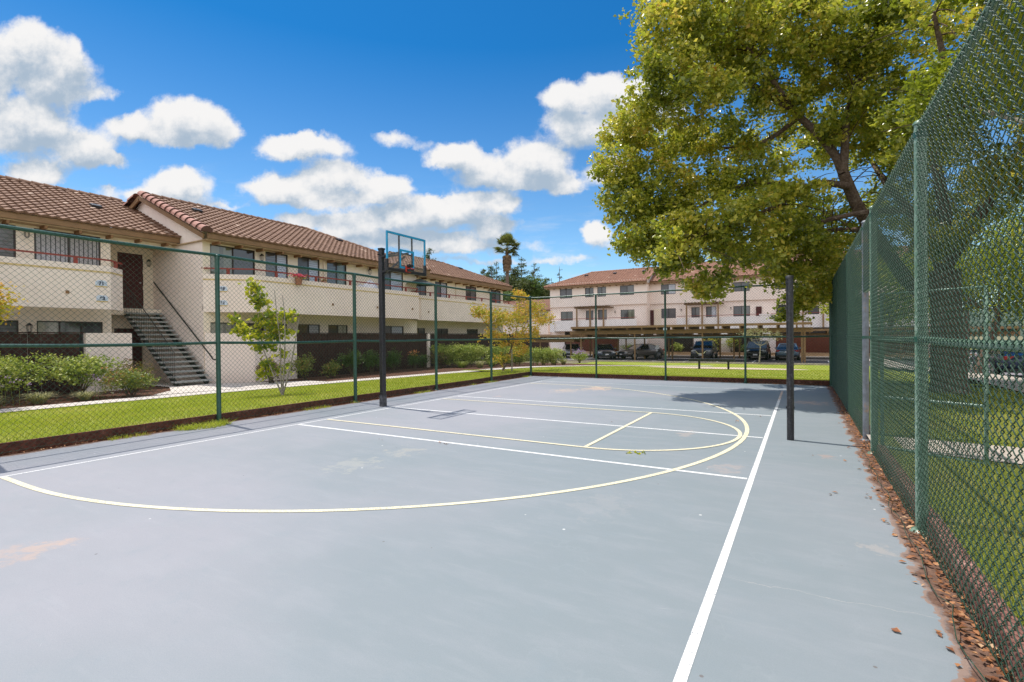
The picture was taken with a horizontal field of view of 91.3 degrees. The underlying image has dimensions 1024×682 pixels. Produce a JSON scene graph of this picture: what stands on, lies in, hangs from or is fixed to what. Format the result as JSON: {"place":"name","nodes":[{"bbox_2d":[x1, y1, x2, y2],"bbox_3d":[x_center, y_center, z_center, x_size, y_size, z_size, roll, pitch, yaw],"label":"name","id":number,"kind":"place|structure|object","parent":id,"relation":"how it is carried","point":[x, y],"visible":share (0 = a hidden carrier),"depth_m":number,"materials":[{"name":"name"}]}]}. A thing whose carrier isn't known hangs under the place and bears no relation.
{"place":"outdoors","nodes":[
{"label":"outdoors","id":0,"kind":"place"},
{"bbox_2d":[0,371,522,442],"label":"lawn beside court","id":1,"kind":"structure","parent":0,"point":[97,427],"depth_m":10.62,"materials":[{"name":"green plant"}]},
{"bbox_2d":[226,277,298,394],"bbox_3d":[-6.460,-0.139,13.136,1.897,3.126,1.028,-1,0,-10],"label":"sapling","id":2,"kind":"object","parent":1,"relation":"on","point":[260,297],"visible":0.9,"depth_m":13.01,"materials":[{"name":"green plant"}]},
{"bbox_2d":[0,365,633,412],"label":"footpath","id":3,"kind":"structure","parent":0,"point":[100,401],"depth_m":14.09,"materials":[{"name":"concrete"}]},
{"bbox_2d":[0,362,643,408],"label":"planting bed","id":4,"kind":"object","parent":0,"point":[157,389],"visible":0.18,"depth_m":18.40,"materials":[{"name":"brown soil"}]},
{"bbox_2d":[0,281,27,324],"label":"young tree","id":5,"kind":"object","parent":4,"relation":"on","point":[5,303],"visible":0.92,"depth_m":11.67,"materials":[{"name":"yellow plant"}]},
{"bbox_2d":[0,351,61,403],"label":"shrub","id":6,"kind":"object","parent":4,"relation":"on","point":[13,371],"visible":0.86,"depth_m":12.36,"materials":[{"name":"green plant"}]},
{"bbox_2d":[17,391,62,403],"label":"grass tuft","id":7,"kind":"object","parent":4,"relation":"on","point":[37,399],"visible":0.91,"depth_m":12.11,"materials":[{"name":"green plant"}]},
{"bbox_2d":[0,332,83,398],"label":"board fence","id":8,"kind":"object","parent":4,"relation":"on","point":[44,351],"visible":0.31,"depth_m":13.84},
{"bbox_2d":[26,350,127,397],"bbox_3d":[-11.637,0.917,13.342,2.177,1.338,1.422,-1,0,-26],"label":"shrub","id":9,"kind":"object","parent":4,"relation":"on","point":[80,366],"visible":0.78,"depth_m":13.29,"materials":[{"name":"green plant"}]},
{"bbox_2d":[70,390,100,400],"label":"grass tuft","id":10,"kind":"object","parent":4,"relation":"on","point":[85,397],"visible":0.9,"depth_m":12.75,"materials":[{"name":"green plant"}]},
{"bbox_2d":[83,333,131,392],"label":"patio wall","id":11,"kind":"structure","parent":4,"relation":"on","point":[118,340],"depth_m":15.18,"materials":[{"name":"beige paint"}]},
{"bbox_2d":[96,366,160,396],"bbox_3d":[-10.491,1.121,13.561,1.560,0.905,1.446,0,0,30],"label":"shrub","id":12,"kind":"object","parent":4,"relation":"on","point":[126,381],"visible":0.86,"depth_m":13.46,"materials":[{"name":"green plant"}]},
{"bbox_2d":[114,358,156,391],"bbox_3d":[-11.163,1.017,14.840,1.013,1.099,1.224,0,0,23],"label":"shrub","id":13,"kind":"object","parent":4,"relation":"on","point":[138,367],"visible":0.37,"depth_m":14.84,"materials":[{"name":"green plant"}]},
{"bbox_2d":[205,333,296,382],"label":"patio wall","id":14,"kind":"structure","parent":4,"relation":"on","point":[250,355],"depth_m":17.81,"materials":[{"name":"beige paint"}]},
{"bbox_2d":[254,356,285,382],"bbox_3d":[-8.327,1.002,17.031,1.092,1.053,1.268,-1,0,4],"label":"shrub","id":15,"kind":"object","parent":4,"relation":"on","point":[271,380],"visible":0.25,"depth_m":17.10,"materials":[{"name":"green plant"}]},
{"bbox_2d":[285,352,315,379],"bbox_3d":[-7.758,0.955,18.554,1.140,1.112,1.115,0,0,30],"label":"shrub","id":16,"kind":"object","parent":4,"relation":"on","point":[303,366],"visible":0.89,"depth_m":18.51,"materials":[{"name":"green plant"}]},
{"bbox_2d":[320,359,342,377],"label":"shrub","id":17,"kind":"object","parent":4,"relation":"on","point":[330,370],"visible":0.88,"depth_m":19.46,"materials":[{"name":"green plant"}]},
{"bbox_2d":[334,348,364,375],"bbox_3d":[-6.676,0.884,20.545,1.238,1.207,0.862,-1,0,-22],"label":"shrub","id":18,"kind":"object","parent":4,"relation":"on","point":[348,355],"visible":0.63,"depth_m":20.49,"materials":[{"name":"green plant"}]},
{"bbox_2d":[297,333,426,377],"bbox_3d":[-6.423,0.671,22.812,0.150,2.078,7.785,0,0,30],"label":"board fence","id":19,"kind":"object","parent":4,"relation":"on","point":[335,350],"visible":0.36,"depth_m":21.73,"materials":[{"name":"brown wood"}]},
{"bbox_2d":[360,349,379,373],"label":"shrub","id":20,"kind":"object","parent":4,"relation":"on","point":[371,357],"visible":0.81,"depth_m":21.57,"materials":[{"name":"green plant"}]},
{"bbox_2d":[386,348,401,371],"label":"shrub","id":21,"kind":"object","parent":4,"relation":"on","point":[394,359],"visible":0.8,"depth_m":22.73,"materials":[{"name":"green plant"}]},
{"bbox_2d":[404,350,421,369],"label":"shrub","id":22,"kind":"object","parent":4,"relation":"on","point":[413,361],"visible":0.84,"depth_m":23.79,"materials":[{"name":"green plant"}]},
{"bbox_2d":[429,342,488,367],"bbox_3d":[-2.772,0.765,26.842,1.691,1.474,3.627,0,1,43],"label":"hedge","id":23,"kind":"object","parent":4,"relation":"on","point":[464,349],"visible":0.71,"depth_m":26.53,"materials":[{"name":"green plant"}]},
{"bbox_2d":[426,333,528,365],"bbox_3d":[-1.852,0.564,32.552,0.150,2.078,12.545,0,0,30],"label":"board fence","id":24,"kind":"object","parent":4,"relation":"on","point":[461,336],"visible":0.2,"depth_m":30.57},
{"bbox_2d":[481,345,529,365],"bbox_3d":[-0.368,0.870,29.173,1.580,1.383,3.721,0,1,44],"label":"hedge","id":25,"kind":"object","parent":4,"relation":"on","point":[495,349],"visible":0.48,"depth_m":28.66,"materials":[{"name":"green plant"}]},
{"bbox_2d":[523,346,566,364],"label":"hedge","id":26,"kind":"object","parent":4,"relation":"on","point":[537,352],"visible":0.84,"depth_m":31.19,"materials":[{"name":"green plant"}]},
{"bbox_2d":[0,376,1017,681],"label":"court floor","id":27,"kind":"structure","parent":0,"point":[818,582],"depth_m":3.53,"materials":[{"name":"paint"}]},
{"bbox_2d":[172,419,233,430],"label":"spreading weed","id":28,"kind":"object","parent":27,"relation":"on","point":[215,424],"visible":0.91,"depth_m":8.61,"materials":[{"name":"green plant"}]},
{"bbox_2d":[2,378,511,454],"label":"leaf litter","id":29,"kind":"object","parent":27,"relation":"on","point":[210,423],"visible":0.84,"depth_m":9.19,"materials":[{"name":"brown plant"}]},
{"bbox_2d":[100,375,529,440],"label":"kerb weeds","id":30,"kind":"object","parent":27,"relation":"on","point":[120,437],"visible":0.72,"depth_m":10.57,"materials":[{"name":"plant"}]},
{"bbox_2d":[0,383,748,511],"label":"cream arc line","id":31,"kind":"object","parent":27,"relation":"on","point":[740,441],"visible":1,"depth_m":4.71,"materials":[{"name":"paint"}]},
{"bbox_2d":[2,381,782,681],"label":"white court lines","id":32,"kind":"object","parent":27,"relation":"on","point":[704,610],"visible":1,"depth_m":3.18,"materials":[{"name":"paint"}]},
{"bbox_2d":[377,230,426,406],"bbox_3d":[-2.437,-0.358,10.678,1.061,3.780,1.096,-1,0,1],"label":"basketball hoop","id":33,"kind":"object","parent":27,"relation":"on","point":[384,268],"visible":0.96,"depth_m":11.06,"materials":[{"name":"black metal"}]},
{"bbox_2d":[327,399,741,450],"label":"cream key lines","id":34,"kind":"object","parent":27,"relation":"on","point":[733,440],"visible":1,"depth_m":7.72,"materials":[{"name":"paint"}]},
{"bbox_2d":[299,381,770,478],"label":"white cross lines","id":35,"kind":"object","parent":27,"relation":"on","point":[564,421],"visible":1,"depth_m":7.67,"materials":[{"name":"paint"}]},
{"bbox_2d":[531,281,831,385],"bbox_3d":[5.022,-0.074,17.120,10.054,3.327,0.134,0,0,30],"label":"chain link fence","id":36,"kind":"object","parent":27,"relation":"on","point":[745,369],"visible":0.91,"depth_m":16.87,"materials":[{"name":"green metal"}]},
{"bbox_2d":[785,275,794,440],"bbox_3d":[3.974,0.290,7.155,0.108,2.450,0.106,0,0,30],"label":"volleyball post","id":37,"kind":"object","parent":27,"relation":"on","point":[789,282],"visible":0.9,"depth_m":7.12,"materials":[{"name":"black metal"}]},
{"bbox_2d":[827,386,1017,681],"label":"leaf litter","id":38,"kind":"object","parent":27,"relation":"on","point":[960,613],"visible":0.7,"depth_m":2.98,"materials":[{"name":"brown plant"}]},
{"bbox_2d":[864,454,986,681],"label":"loose wire","id":39,"kind":"object","parent":38,"relation":"on","point":[931,585],"visible":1,"depth_m":2.80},
{"bbox_2d":[831,0,1023,681],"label":"chain link fence","id":40,"kind":"object","parent":27,"relation":"on","point":[848,306],"visible":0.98,"depth_m":3.10,"materials":[{"name":"green metal"}]},
{"bbox_2d":[880,285,988,464],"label":"gate","id":41,"kind":"structure","parent":40,"relation":"attached to","point":[986,368],"depth_m":5.54,"materials":[{"name":"green metal"}]},
{"bbox_2d":[0,0,1023,309],"label":"sky","id":42,"kind":"structure","parent":0,"point":[456,126],"materials":[{"name":"blue"}]},
{"bbox_2d":[2,336,1023,412],"bbox_3d":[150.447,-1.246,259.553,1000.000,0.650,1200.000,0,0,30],"label":"ground","id":43,"kind":"structure","parent":0,"point":[1006,337],"depth_m":24.15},
{"bbox_2d":[153,381,329,394],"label":"stair landing paving","id":44,"kind":"structure","parent":43,"relation":"on","point":[188,386],"depth_m":16.39,"materials":[{"name":"concrete"}]},
{"bbox_2d":[124,282,211,385],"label":"staircase","id":45,"kind":"structure","parent":44,"relation":"on","point":[190,360],"depth_m":17.33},
{"bbox_2d":[0,175,515,386],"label":"apartment building","id":46,"kind":"structure","parent":43,"relation":"on","point":[144,218],"depth_m":18.45,"materials":[{"name":"beige paint"}]},
{"bbox_2d":[0,223,15,256],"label":"window","id":47,"kind":"structure","parent":46,"relation":"in","point":[11,236],"depth_m":14.67,"materials":[{"name":"grey glass"}]},
{"bbox_2d":[0,320,18,350],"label":"window","id":48,"kind":"structure","parent":46,"relation":"in","point":[15,323],"depth_m":14.68,"materials":[{"name":"grey glass"}]},
{"bbox_2d":[34,228,100,265],"bbox_3d":[-14.063,-2.758,15.862,0.065,1.330,1.660,0,0,30],"label":"window","id":49,"kind":"structure","parent":46,"relation":"in","point":[88,251],"depth_m":15.80,"materials":[{"name":"black glass"}]},
{"bbox_2d":[37,321,102,357],"bbox_3d":[-14.022,-0.023,15.906,0.065,1.200,1.660,0,0,30],"label":"window","id":50,"kind":"structure","parent":46,"relation":"in","point":[83,327],"depth_m":15.95,"materials":[{"name":"grey glass"}]},
{"bbox_2d":[114,328,141,372],"bbox_3d":[-14.332,0.521,18.670,0.030,1.980,0.920,0,0,30],"label":"lower door","id":51,"kind":"structure","parent":46,"relation":"in","point":[134,335],"depth_m":18.85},
{"bbox_2d":[117,252,143,307],"bbox_3d":[-14.172,-2.225,18.614,0.070,2.070,0.820,0,0,30],"label":"upper door","id":52,"kind":"structure","parent":46,"relation":"in","point":[132,282],"depth_m":18.68,"materials":[{"name":"wood"}]},
{"bbox_2d":[153,282,215,359],"bbox_3d":[-11.866,-0.796,18.074,4.018,2.940,0.118,0,0,30],"label":"handrail","id":53,"kind":"object","parent":46,"relation":"attached to","point":[184,322],"visible":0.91,"depth_m":17.94,"materials":[{"name":"metal"}]},
{"bbox_2d":[210,244,254,274],"bbox_3d":[-10.327,-2.500,18.514,0.065,1.910,1.690,0,0,30],"label":"window","id":54,"kind":"structure","parent":46,"relation":"in","point":[217,249],"depth_m":18.51,"materials":[{"name":"grey glass"}]},
{"bbox_2d":[210,322,286,332],"bbox_3d":[-9.974,-0.082,19.101,0.065,1.200,3.050,0,0,30],"label":"window","id":55,"kind":"structure","parent":46,"relation":"in","point":[212,324],"depth_m":18.33,"materials":[{"name":"metal"}]},
{"bbox_2d":[265,251,287,277],"bbox_3d":[-9.442,-2.789,20.044,0.065,1.450,0.990,0,0,30],"label":"window","id":56,"kind":"structure","parent":46,"relation":"in","point":[270,257],"depth_m":20.03,"materials":[{"name":"grey glass"}]},
{"bbox_2d":[298,257,318,281],"bbox_3d":[-8.690,-2.809,21.341,0.065,1.460,1.090,0,0,30],"label":"window","id":57,"kind":"structure","parent":46,"relation":"in","point":[302,261],"depth_m":21.32,"materials":[{"name":"grey glass"}]},
{"bbox_2d":[298,324,319,333],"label":"window","id":58,"kind":"structure","parent":46,"relation":"in","point":[307,326],"depth_m":21.31,"materials":[{"name":"grey glass"}]},
{"bbox_2d":[327,262,345,284],"bbox_3d":[-7.946,-2.830,22.626,0.065,1.470,1.100,0,0,30],"label":"window","id":59,"kind":"structure","parent":46,"relation":"in","point":[335,266],"depth_m":22.60,"materials":[{"name":"grey glass"}]},
{"bbox_2d":[328,325,346,332],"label":"window","id":60,"kind":"structure","parent":46,"relation":"in","point":[331,327],"depth_m":22.64,"materials":[{"name":"grey glass"}]},
{"bbox_2d":[378,272,402,290],"bbox_3d":[-6.224,-2.621,25.595,0.065,1.980,1.800,0,0,30],"label":"window","id":61,"kind":"structure","parent":46,"relation":"in","point":[399,276],"depth_m":25.81,"materials":[{"name":"grey glass"}]},
{"bbox_2d":[435,281,446,297],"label":"window","id":62,"kind":"structure","parent":46,"relation":"in","point":[439,283],"depth_m":30.61,"materials":[{"name":"grey glass"}]},
{"bbox_2d":[0,372,529,455],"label":"timber kerb","id":63,"kind":"structure","parent":43,"relation":"on","point":[108,432],"depth_m":8.75,"materials":[{"name":"brown wood"}]},
{"bbox_2d":[0,224,532,453],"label":"chain link fence","id":64,"kind":"object","parent":43,"relation":"on","point":[218,342],"visible":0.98,"depth_m":9.26,"materials":[{"name":"green metal"}]},
{"bbox_2d":[493,232,520,283],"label":"fan palm","id":65,"kind":"object","parent":43,"relation":"on","point":[507,239],"visible":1,"depth_m":77.55,"materials":[{"name":"green plant"}]},
{"bbox_2d":[495,273,536,300],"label":"background tree","id":66,"kind":"object","parent":43,"relation":"on","point":[515,284],"visible":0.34,"depth_m":80.95,"materials":[{"name":"green plant"}]},
{"bbox_2d":[514,257,529,280],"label":"conifer","id":67,"kind":"object","parent":43,"relation":"on","point":[522,265],"visible":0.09,"depth_m":95.51,"materials":[{"name":"green plant"}]},
{"bbox_2d":[503,299,549,349],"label":"apartment wing","id":68,"kind":"structure","parent":43,"relation":"on","point":[545,331],"depth_m":66.23,"materials":[{"name":"beige paint"}]},
{"bbox_2d":[519,275,546,299],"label":"background tree","id":69,"kind":"object","parent":43,"relation":"on","point":[537,292],"visible":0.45,"depth_m":81.93,"materials":[{"name":"green plant"}]},
{"bbox_2d":[571,350,587,362],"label":"shrub","id":70,"kind":"object","parent":43,"relation":"on","point":[577,353],"visible":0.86,"depth_m":40.73,"materials":[{"name":"green plant"}]},
{"bbox_2d":[532,372,828,385],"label":"timber kerb","id":71,"kind":"structure","parent":43,"relation":"on","point":[760,380],"depth_m":16.62,"materials":[{"name":"brown wood"}]},
{"bbox_2d":[543,246,930,352],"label":"apartment building","id":72,"kind":"structure","parent":43,"relation":"on","point":[617,281],"depth_m":57.04,"materials":[{"name":"beige paint"}]},
{"bbox_2d":[574,305,612,326],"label":"pergola","id":73,"kind":"object","parent":72,"relation":"on","point":[589,308],"visible":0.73,"depth_m":58.85,"materials":[{"name":"brown paint"}]},
{"bbox_2d":[620,285,633,294],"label":"window","id":74,"kind":"structure","parent":72,"relation":"in","point":[626,288],"depth_m":57.90,"materials":[{"name":"grey glass"}]},
{"bbox_2d":[661,284,675,294],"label":"window","id":75,"kind":"structure","parent":72,"relation":"in","point":[666,286],"depth_m":56.80,"materials":[{"name":"grey glass"}]},
{"bbox_2d":[661,308,675,317],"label":"window","id":76,"kind":"structure","parent":72,"relation":"in","point":[669,314],"depth_m":57.02,"materials":[{"name":"grey glass"}]},
{"bbox_2d":[684,301,723,328],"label":"pergola","id":77,"kind":"object","parent":72,"relation":"on","point":[705,303],"visible":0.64,"depth_m":53.74,"materials":[{"name":"brown paint"}]},
{"bbox_2d":[733,306,749,315],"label":"window","id":78,"kind":"structure","parent":72,"relation":"in","point":[736,311],"depth_m":53.31,"materials":[{"name":"grey glass"}]},
{"bbox_2d":[561,351,975,358],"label":"planter wall","id":79,"kind":"structure","parent":43,"relation":"on","point":[814,355],"depth_m":50.26,"materials":[{"name":"concrete"}]},
{"bbox_2d":[586,0,1023,394],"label":"shade tree","id":80,"kind":"object","parent":43,"relation":"on","point":[734,41],"visible":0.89,"depth_m":12.66,"materials":[{"name":"green plant"}]},
{"bbox_2d":[877,445,1023,681],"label":"timber kerb","id":81,"kind":"structure","parent":43,"relation":"on","point":[1017,637],"depth_m":2.68,"materials":[{"name":"brown wood"}]},
{"bbox_2d":[891,204,1023,372],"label":"street tree","id":82,"kind":"object","parent":43,"relation":"on","point":[1012,297],"visible":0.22,"depth_m":18.24,"materials":[{"name":"green plant"}]},
{"bbox_2d":[991,210,1023,286],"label":"street tree","id":83,"kind":"object","parent":43,"relation":"on","point":[1013,235],"visible":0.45,"depth_m":14.43,"materials":[{"name":"green plant"}]},
{"bbox_2d":[466,362,989,385],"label":"lawn","id":84,"kind":"structure","parent":0,"point":[808,367],"depth_m":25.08,"materials":[{"name":"green plant"}]},
{"bbox_2d":[469,289,555,370],"bbox_3d":[0.155,-0.373,21.863,2.005,4.015,6.904,0,0,30],"label":"young tree","id":85,"kind":"object","parent":84,"relation":"on","point":[540,319],"visible":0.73,"depth_m":21.58,"materials":[{"name":"yellow plant"}]},
{"bbox_2d":[689,358,734,369],"bbox_3d":[9.967,1.246,24.964,2.130,0.730,0.280,0,0,30],"label":"bench","id":86,"kind":"object","parent":84,"relation":"on","point":[718,360],"visible":0.9,"depth_m":24.79,"materials":[{"name":"black plastic"}]},
{"bbox_2d":[649,366,806,369],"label":"sidewalk","id":87,"kind":"structure","parent":84,"relation":"on","point":[726,368],"depth_m":27.75,"materials":[{"name":"beige concrete"}]},
{"bbox_2d":[736,328,782,363],"bbox_3d":[18.479,0.457,37.168,3.504,3.046,1.416,0,0,30],"label":"tree","id":88,"kind":"object","parent":84,"relation":"on","point":[759,332],"visible":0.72,"depth_m":37.06,"materials":[{"name":"green plant"}]},
{"bbox_2d":[858,243,932,367],"bbox_3d":[20.765,-1.757,27.312,5.210,7.161,6.178,0,0,7],"label":"street tree","id":89,"kind":"object","parent":84,"relation":"on","point":[895,300],"visible":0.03,"depth_m":26.27,"materials":[{"name":"green plant"}]},
{"bbox_2d":[532,355,929,366],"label":"parking lot","id":90,"kind":"structure","parent":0,"point":[764,360],"depth_m":45.25,"materials":[{"name":"grey asphalt"}]},
{"bbox_2d":[529,335,587,357],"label":"carport","id":91,"kind":"object","parent":90,"relation":"on","point":[560,340],"visible":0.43,"depth_m":51.89,"materials":[{"name":"brown paint"}]},
{"bbox_2d":[562,344,582,356],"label":"parked car","id":92,"kind":"object","parent":90,"relation":"on","point":[566,349],"visible":0.43,"depth_m":53.23,"materials":[{"name":"paint"}]},
{"bbox_2d":[594,344,615,358],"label":"parked car","id":93,"kind":"object","parent":90,"relation":"on","point":[605,347],"visible":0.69,"depth_m":48.10,"materials":[{"name":"paint"}]},
{"bbox_2d":[616,344,663,358],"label":"parked car","id":94,"kind":"object","parent":90,"relation":"on","point":[642,350],"visible":0.75,"depth_m":47.91,"materials":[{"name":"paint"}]},
{"bbox_2d":[546,360,828,365],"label":"parking kerb","id":95,"kind":"structure","parent":90,"relation":"on","point":[697,362],"depth_m":39.41,"materials":[{"name":"concrete"}]},
{"bbox_2d":[570,322,812,362],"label":"carport","id":96,"kind":"object","parent":90,"relation":"on","point":[642,328],"visible":0.79,"depth_m":43.28,"materials":[{"name":"brown paint"}]},
{"bbox_2d":[691,340,717,358],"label":"parked suv","id":97,"kind":"object","parent":90,"relation":"on","point":[697,349],"visible":0.84,"depth_m":45.35,"materials":[{"name":"paint"}]},
{"bbox_2d":[743,340,770,359],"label":"parked suv","id":98,"kind":"object","parent":90,"relation":"on","point":[752,351],"visible":0.66,"depth_m":44.11,"materials":[{"name":"paint"}]},
{"bbox_2d":[775,343,800,359],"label":"parked car","id":99,"kind":"object","parent":90,"relation":"on","point":[780,348],"visible":0.77,"depth_m":42.52,"materials":[{"name":"paint"}]},
{"bbox_2d":[587,326,1022,359],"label":"carport","id":100,"kind":"object","parent":90,"relation":"on","point":[1005,332],"visible":0.25,"depth_m":47.63,"materials":[{"name":"brown paint"}]},
{"bbox_2d":[852,383,1023,625],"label":"lawn by street","id":101,"kind":"structure","parent":0,"point":[1020,568],"depth_m":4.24,"materials":[{"name":"green plant"}]},
{"bbox_2d":[882,0,1023,285],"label":"shade tree","id":102,"kind":"object","parent":101,"relation":"on","point":[923,82],"visible":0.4,"depth_m":7.87,"materials":[{"name":"green plant"}]},
{"bbox_2d":[866,434,1023,463],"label":"gate path","id":103,"kind":"structure","parent":0,"point":[1012,457],"depth_m":5.97,"materials":[{"name":"concrete"}]},
{"bbox_2d":[869,357,1023,391],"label":"pavement","id":104,"kind":"structure","parent":0,"point":[1016,384],"depth_m":14.52,"materials":[{"name":"concrete"}]},
{"bbox_2d":[878,434,1021,464],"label":"grass beside gate path","id":105,"kind":"structure","parent":0,"point":[938,454],"depth_m":6.32,"materials":[{"name":"green plant"}]},
{"bbox_2d":[929,350,1022,377],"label":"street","id":106,"kind":"structure","parent":0,"point":[1019,374],"depth_m":22.50,"materials":[{"name":"grey asphalt"}]},
{"bbox_2d":[928,238,1022,367],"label":"street tree","id":107,"kind":"object","parent":106,"relation":"on","point":[966,337],"visible":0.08,"depth_m":29.71,"materials":[{"name":"green plant"}]},
{"bbox_2d":[969,349,1023,374],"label":"parked car","id":108,"kind":"object","parent":106,"relation":"on","point":[1016,363],"visible":0.27,"depth_m":18.78,"materials":[{"name":"paint"}]},
{"bbox_2d":[963,309,1023,335],"bbox_3d":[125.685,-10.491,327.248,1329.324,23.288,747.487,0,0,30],"label":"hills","id":109,"kind":"structure","parent":0,"point":[1001,323],"depth_m":351.04,"materials":[{"name":"green plant"}]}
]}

